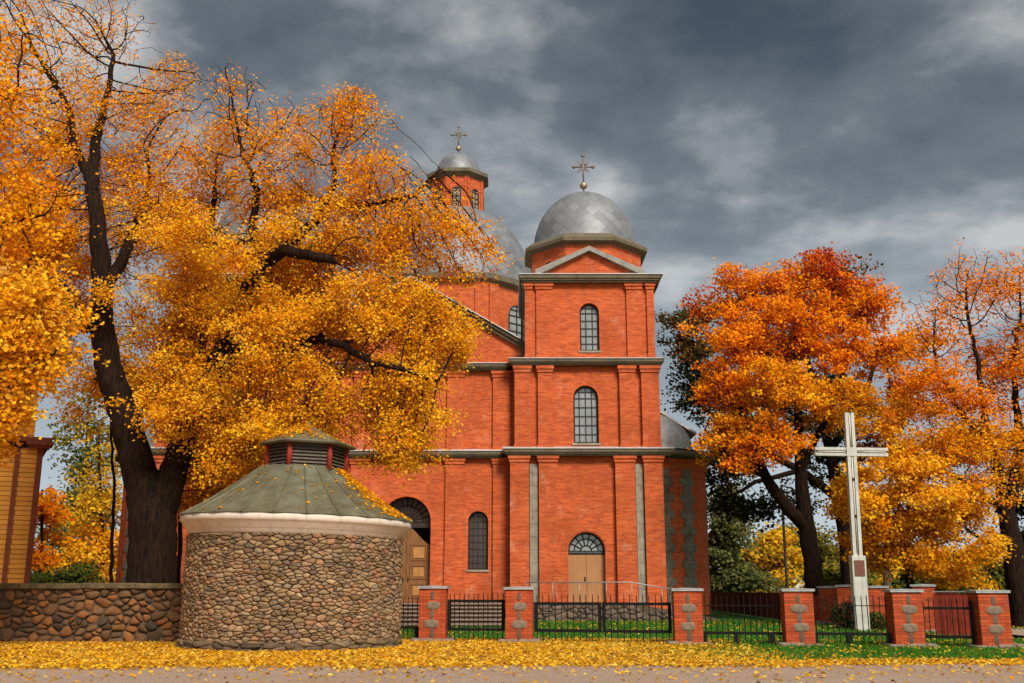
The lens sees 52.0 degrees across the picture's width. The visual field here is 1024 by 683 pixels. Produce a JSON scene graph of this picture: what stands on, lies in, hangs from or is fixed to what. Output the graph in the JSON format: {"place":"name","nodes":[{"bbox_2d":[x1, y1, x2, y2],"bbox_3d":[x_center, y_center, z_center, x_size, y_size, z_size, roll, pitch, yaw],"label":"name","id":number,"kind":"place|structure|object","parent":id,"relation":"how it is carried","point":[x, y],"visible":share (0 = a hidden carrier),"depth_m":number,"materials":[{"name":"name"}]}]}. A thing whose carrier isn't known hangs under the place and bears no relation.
{"place":"outdoors","nodes":[
{"label":"outdoors","id":0,"kind":"place"},
{"bbox_2d":[0,663,1023,682],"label":"road","id":1,"kind":"structure","parent":0,"point":[787,674],"depth_m":19.75,"materials":[{"name":"grey asphalt"}]},
{"bbox_2d":[0,591,1023,667],"bbox_3d":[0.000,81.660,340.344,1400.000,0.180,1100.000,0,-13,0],"label":"ground","id":2,"kind":"structure","parent":0,"point":[724,614],"depth_m":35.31,"materials":[{"name":"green plant"}]},
{"bbox_2d":[0,199,53,588],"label":"wooden building","id":3,"kind":"structure","parent":2,"relation":"on","point":[19,487],"depth_m":44.31,"materials":[{"name":"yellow wood"}]},
{"bbox_2d":[32,484,82,572],"bbox_3d":[-27.374,12.060,60.895,4.634,7.609,6.021,0,-13,0],"label":"orange tree","id":4,"kind":"object","parent":2,"relation":"on","point":[46,513],"visible":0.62,"depth_m":61.22,"materials":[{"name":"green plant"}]},
{"bbox_2d":[0,10,117,469],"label":"maple tree","id":5,"kind":"object","parent":2,"relation":"on","point":[18,331],"visible":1,"depth_m":27.96,"materials":[{"name":"orange plant"}]},
{"bbox_2d":[30,558,109,588],"bbox_3d":[-24.887,13.677,58.347,5.482,3.267,5.227,3,-14,-13],"label":"green bush","id":6,"kind":"object","parent":2,"relation":"on","point":[78,573],"visible":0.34,"depth_m":57.47,"materials":[{"name":"green plant"}]},
{"bbox_2d":[35,383,120,568],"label":"green tree","id":7,"kind":"object","parent":2,"relation":"on","point":[66,438],"visible":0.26,"depth_m":80.81,"materials":[{"name":"green plant"}]},
{"bbox_2d":[0,583,182,642],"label":"fieldstone wall","id":8,"kind":"structure","parent":2,"relation":"on","point":[57,612],"depth_m":31.49,"materials":[{"name":"brown stone"}]},
{"bbox_2d":[42,383,156,582],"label":"yellow tree","id":9,"kind":"object","parent":2,"relation":"on","point":[99,552],"visible":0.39,"depth_m":70.47,"materials":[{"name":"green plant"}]},
{"bbox_2d":[62,327,145,588],"bbox_3d":[-14.789,4.941,38.379,3.444,11.276,4.168,0,-13,0],"label":"young tree","id":10,"kind":"object","parent":2,"relation":"on","point":[112,509],"visible":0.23,"depth_m":38.33,"materials":[{"name":"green plant"}]},
{"bbox_2d":[109,323,210,588],"bbox_3d":[-12.931,4.786,39.196,3.905,11.950,3.460,0,-13,0],"label":"young tree","id":11,"kind":"object","parent":2,"relation":"on","point":[180,545],"visible":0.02,"depth_m":38.73,"materials":[{"name":"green plant"}]},
{"bbox_2d":[0,0,523,588],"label":"old tree","id":12,"kind":"object","parent":2,"relation":"on","point":[262,322],"visible":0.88,"depth_m":34.65,"materials":[{"name":"orange plant"}]},
{"bbox_2d":[175,422,412,653],"bbox_3d":[-6.215,5.541,30.440,6.672,6.454,6.674,0,-13,0],"label":"stone hut","id":13,"kind":"object","parent":2,"relation":"on","point":[269,565],"visible":0.99,"depth_m":27.72,"materials":[{"name":"brown stone"}]},
{"bbox_2d":[190,424,411,520],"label":"roof leaves","id":14,"kind":"object","parent":13,"relation":"on","point":[367,493],"visible":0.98,"depth_m":30.05,"materials":[{"name":"plant"}]},
{"bbox_2d":[401,596,418,638],"bbox_3d":[-3.166,8.603,32.548,0.596,1.400,0.135,-3,-14,12],"label":"iron fence panel","id":15,"kind":"object","parent":2,"relation":"on","point":[416,629],"visible":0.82,"depth_m":32.54,"materials":[{"name":"black metal"}]},
{"bbox_2d":[115,126,714,614],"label":"brick church","id":16,"kind":"structure","parent":2,"relation":"on","point":[571,454],"depth_m":52.83,"materials":[{"name":"brick"}]},
{"bbox_2d":[401,534,406,601],"bbox_3d":[-5.862,11.047,52.102,1.205,3.640,0.185,0,-13,0],"label":"door","id":17,"kind":"structure","parent":16,"relation":"in","point":[404,545],"depth_m":52.04,"materials":[{"name":"brown wood"}]},
{"bbox_2d":[406,528,429,601],"bbox_3d":[-4.637,11.047,52.102,1.205,3.640,0.185,0,-13,0],"label":"door","id":18,"kind":"structure","parent":16,"relation":"in","point":[418,551],"depth_m":52.08,"materials":[{"name":"brown wood"}]},
{"bbox_2d":[435,189,441,206],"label":"window","id":19,"kind":"structure","parent":16,"relation":"in","point":[437,192],"depth_m":82.27,"materials":[{"name":"grey glass"}]},
{"bbox_2d":[452,186,460,204],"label":"window","id":20,"kind":"structure","parent":16,"relation":"in","point":[456,188],"depth_m":81.78,"materials":[{"name":"grey glass"}]},
{"bbox_2d":[472,189,478,208],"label":"window","id":21,"kind":"structure","parent":16,"relation":"in","point":[475,204],"depth_m":82.36,"materials":[{"name":"grey glass"}]},
{"bbox_2d":[468,512,487,569],"bbox_3d":[-1.680,9.896,52.201,0.990,2.845,0.060,0,-13,0],"label":"window","id":22,"kind":"structure","parent":16,"relation":"in","point":[478,521],"depth_m":52.18,"materials":[{"name":"grey glass"}]},
{"bbox_2d":[508,305,520,337],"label":"window","id":23,"kind":"structure","parent":16,"relation":"in","point":[514,322],"depth_m":76.37,"materials":[{"name":"grey glass"}]},
{"bbox_2d":[573,386,598,442],"bbox_3d":[3.710,3.699,52.909,1.250,2.915,0.060,0,-13,0],"label":"window","id":24,"kind":"structure","parent":16,"relation":"in","point":[585,400],"depth_m":52.90,"materials":[{"name":"grey glass"}]},
{"bbox_2d":[568,555,604,601],"bbox_3d":[3.630,11.527,51.088,1.790,2.240,0.140,0,-13,0],"label":"door","id":25,"kind":"structure","parent":16,"relation":"in","point":[577,564],"depth_m":51.10,"materials":[{"name":"brown wood"}]},
{"bbox_2d":[580,304,598,350],"bbox_3d":[3.970,-0.702,54.027,0.990,2.515,0.060,0,-13,0],"label":"window","id":26,"kind":"structure","parent":16,"relation":"in","point":[589,315],"depth_m":54.03,"materials":[{"name":"grey glass"}]},
{"bbox_2d":[410,585,455,641],"bbox_3d":[-2.419,8.471,32.498,1.282,1.795,1.170,0,-13,2],"label":"brick gatepost","id":27,"kind":"object","parent":2,"relation":"on","point":[433,614],"visible":0.91,"depth_m":32.14,"materials":[{"name":"red brick"}]},
{"bbox_2d":[448,593,504,638],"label":"iron wicket gate","id":28,"kind":"structure","parent":27,"relation":"attached to","point":[473,629],"depth_m":32.25,"materials":[{"name":"black metal"}]},
{"bbox_2d":[401,603,501,627],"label":"stone steps","id":29,"kind":"structure","parent":2,"relation":"on","point":[474,606],"depth_m":45.47,"materials":[{"name":"grey stone"}]},
{"bbox_2d":[0,620,1023,682],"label":"fallen leaves","id":30,"kind":"object","parent":2,"relation":"on","point":[96,654],"visible":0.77,"depth_m":24.09,"materials":[{"name":"plant"}]},
{"bbox_2d":[31,528,1001,591],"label":"wood","id":31,"kind":"object","parent":2,"relation":"on","point":[878,581],"visible":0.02,"depth_m":151.01,"materials":[{"name":"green plant"}]},
{"bbox_2d":[498,586,540,641],"bbox_3d":[0.229,8.371,32.009,1.264,1.765,1.170,-1,-13,3],"label":"brick gatepost","id":32,"kind":"object","parent":2,"relation":"on","point":[518,614],"visible":0.94,"depth_m":31.65,"materials":[{"name":"red brick"}]},
{"bbox_2d":[534,594,671,641],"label":"iron double gate","id":33,"kind":"structure","parent":32,"relation":"attached to","point":[602,624],"depth_m":31.42,"materials":[{"name":"black metal"}]},
{"bbox_2d":[533,603,718,621],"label":"stone terrace","id":34,"kind":"structure","parent":2,"relation":"on","point":[549,612],"depth_m":48.69,"materials":[{"name":"grey stone"}]},
{"bbox_2d":[526,582,669,608],"bbox_3d":[4.525,11.966,48.981,7.781,1.472,0.045,0,-13,0],"label":"handrail","id":35,"kind":"object","parent":34,"relation":"on","point":[597,582],"visible":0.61,"depth_m":49.12,"materials":[{"name":"metal"}]},
{"bbox_2d":[666,588,712,644],"bbox_3d":[5.176,8.115,30.834,1.305,1.725,1.170,-1,-13,5],"label":"brick gatepost","id":36,"kind":"object","parent":2,"relation":"on","point":[687,614],"visible":0.88,"depth_m":30.48,"materials":[{"name":"red brick"}]},
{"bbox_2d":[702,595,782,643],"bbox_3d":[6.679,8.107,30.527,2.265,1.440,0.140,-3,-14,12],"label":"iron fence panel","id":37,"kind":"object","parent":2,"relation":"on","point":[771,636],"visible":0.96,"depth_m":30.52,"materials":[{"name":"black metal"}]},
{"bbox_2d":[710,591,780,619],"bbox_3d":[13.278,15.556,62.600,0.096,1.250,27.020,-1,-13,2],"label":"board fence","id":38,"kind":"object","parent":2,"relation":"on","point":[719,594],"visible":0.71,"depth_m":57.97,"materials":[{"name":"red wood"}]},
{"bbox_2d":[706,477,790,592],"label":"willow tree","id":39,"kind":"object","parent":2,"relation":"on","point":[728,572],"visible":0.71,"depth_m":78.87,"materials":[{"name":"green plant"}]},
{"bbox_2d":[654,254,885,584],"bbox_3d":[15.303,4.998,60.981,14.336,21.463,8.692,0,-13,0],"label":"dark maple","id":40,"kind":"object","parent":2,"relation":"on","point":[741,506],"visible":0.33,"depth_m":60.46,"materials":[{"name":"green plant"}]},
{"bbox_2d":[738,521,804,592],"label":"golden tree","id":41,"kind":"object","parent":2,"relation":"on","point":[770,557],"visible":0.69,"depth_m":83.23,"materials":[{"name":"yellow plant"}]},
{"bbox_2d":[780,485,790,587],"bbox_3d":[15.818,12.092,60.848,1.000,7.532,0.200,0,-13,0],"label":"utility pole","id":42,"kind":"object","parent":2,"relation":"on","point":[785,557],"visible":0.53,"depth_m":60.76,"materials":[{"name":"grey wood"}]},
{"bbox_2d":[790,574,803,587],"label":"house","id":43,"kind":"structure","parent":2,"relation":"on","point":[798,585],"depth_m":121.76,"materials":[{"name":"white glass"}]},
{"bbox_2d":[774,588,824,646],"bbox_3d":[8.225,7.983,30.251,1.256,1.715,1.170,-1,-13,6],"label":"brick gatepost","id":44,"kind":"object","parent":2,"relation":"on","point":[797,616],"visible":0.94,"depth_m":29.91,"materials":[{"name":"red brick"}]},
{"bbox_2d":[778,522,832,573],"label":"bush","id":45,"kind":"object","parent":2,"relation":"on","point":[795,532],"visible":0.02,"depth_m":95.77,"materials":[{"name":"green plant"}]},
{"bbox_2d":[674,241,938,595],"bbox_3d":[14.327,3.882,49.439,12.656,18.372,8.091,0,-13,0],"label":"orange maple","id":46,"kind":"object","parent":2,"relation":"on","point":[745,339],"visible":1,"depth_m":49.77,"materials":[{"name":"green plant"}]},
{"bbox_2d":[813,595,819,620],"bbox_3d":[13.134,12.063,47.581,0.096,1.170,3.524,3,-14,-11],"label":"board fence","id":47,"kind":"object","parent":2,"relation":"on","point":[817,607],"visible":0.05,"depth_m":46.13,"materials":[{"name":"red wood"}]},
{"bbox_2d":[815,586,836,623],"bbox_3d":[13.783,11.470,45.553,1.265,1.695,1.130,-5,-14,19],"label":"brick side post","id":48,"kind":"object","parent":2,"relation":"on","point":[829,592],"visible":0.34,"depth_m":45.28,"materials":[{"name":"red brick"}]},
{"bbox_2d":[795,521,881,587],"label":"bush","id":49,"kind":"object","parent":2,"relation":"on","point":[831,567],"visible":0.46,"depth_m":89.41,"materials":[{"name":"green plant"}]},
{"bbox_2d":[828,601,854,629],"bbox_3d":[12.803,10.456,40.069,1.486,1.094,1.168,0,-13,0],"label":"dark shrub","id":50,"kind":"object","parent":2,"relation":"on","point":[841,617],"visible":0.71,"depth_m":39.91,"materials":[{"name":"green plant"}]},
{"bbox_2d":[834,584,850,625],"bbox_3d":[13.834,10.881,43.123,1.265,1.760,1.130,-5,-14,19],"label":"brick side post","id":51,"kind":"object","parent":2,"relation":"on","point":[844,590],"visible":0.2,"depth_m":42.95,"materials":[{"name":"red brick"}]},
{"bbox_2d":[813,412,887,630],"bbox_3d":[13.228,6.872,40.485,2.840,8.327,0.435,1,-13,0],"label":"white cross","id":52,"kind":"object","parent":2,"relation":"on","point":[851,451],"visible":0.99,"depth_m":40.49,"materials":[{"name":"paint"}]},
{"bbox_2d":[814,595,891,645],"bbox_3d":[9.692,7.992,30.040,2.123,1.440,0.140,-2,-13,10],"label":"iron fence panel","id":53,"kind":"object","parent":2,"relation":"on","point":[849,637],"visible":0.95,"depth_m":30.02,"materials":[{"name":"black metal"}]},
{"bbox_2d":[869,611,885,629],"bbox_3d":[13.810,10.596,39.835,0.796,0.716,0.750,13,-18,-43],"label":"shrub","id":54,"kind":"object","parent":2,"relation":"on","point":[877,616],"visible":0.74,"depth_m":39.70,"materials":[{"name":"green plant"}]},
{"bbox_2d":[868,586,888,629],"bbox_3d":[14.226,10.345,40.681,1.265,1.735,1.130,-5,-14,19],"label":"brick side post","id":55,"kind":"object","parent":2,"relation":"on","point":[875,592],"visible":0.27,"depth_m":40.44,"materials":[{"name":"red brick"}]},
{"bbox_2d":[880,589,937,647],"bbox_3d":[11.204,7.901,29.857,1.305,1.695,1.170,-1,-13,5],"label":"brick gatepost","id":56,"kind":"object","parent":2,"relation":"on","point":[905,617],"visible":0.9,"depth_m":29.52,"materials":[{"name":"red brick"}]},
{"bbox_2d":[833,319,1001,588],"bbox_3d":[22.499,6.848,58.096,8.903,16.478,6.266,0,-13,0],"label":"grey stem maple","id":57,"kind":"object","parent":2,"relation":"on","point":[885,429],"visible":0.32,"depth_m":58.02,"materials":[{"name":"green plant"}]},
{"bbox_2d":[817,437,1022,593],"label":"yellow maple","id":58,"kind":"object","parent":2,"relation":"on","point":[897,531],"visible":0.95,"depth_m":41.83,"materials":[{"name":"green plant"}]},
{"bbox_2d":[910,584,940,632],"bbox_3d":[15.065,9.760,38.250,1.265,1.810,1.130,-5,-14,19],"label":"brick side post","id":59,"kind":"object","parent":2,"relation":"on","point":[927,593],"visible":0.44,"depth_m":37.94,"materials":[{"name":"red brick"}]},
{"bbox_2d":[891,561,999,597],"bbox_3d":[24.681,13.977,59.885,6.577,3.556,6.094,11,-17,-39],"label":"bush","id":60,"kind":"object","parent":2,"relation":"on","point":[900,582],"visible":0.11,"depth_m":59.37,"materials":[{"name":"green plant"}]},
{"bbox_2d":[922,597,975,644],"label":"iron side gate","id":61,"kind":"structure","parent":2,"relation":"on","point":[959,636],"depth_m":29.51,"materials":[{"name":"black metal"}]},
{"bbox_2d":[932,591,970,635],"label":"slat gate","id":62,"kind":"structure","parent":2,"relation":"on","point":[948,597],"depth_m":35.91,"materials":[{"name":"red wood"}]},
{"bbox_2d":[883,237,1023,627],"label":"tall maple","id":63,"kind":"object","parent":2,"relation":"on","point":[986,451],"visible":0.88,"depth_m":43.96,"materials":[{"name":"orange plant"}]},
{"bbox_2d":[941,553,1006,589],"bbox_3d":[29.196,14.575,64.299,7.556,4.258,7.538,2,-13,-10],"label":"bush","id":64,"kind":"object","parent":2,"relation":"on","point":[993,572],"visible":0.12,"depth_m":63.92,"materials":[{"name":"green plant"}]},
{"bbox_2d":[963,589,1023,648],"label":"brick gatepost","id":65,"kind":"object","parent":2,"relation":"on","point":[991,617],"visible":0.88,"depth_m":28.94,"materials":[{"name":"red brick"}]},
{"bbox_2d":[991,428,1023,559],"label":"tree","id":66,"kind":"object","parent":2,"relation":"on","point":[1020,510],"visible":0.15,"depth_m":48.44,"materials":[{"name":"green plant"}]},
{"bbox_2d":[0,0,1023,588],"label":"sky","id":67,"kind":"structure","parent":0,"point":[751,133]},
{"bbox_2d":[1012,629,1023,635],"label":"path","id":68,"kind":"structure","parent":0,"point":[1020,631],"depth_m":36.20,"materials":[{"name":"concrete"}]}
]}

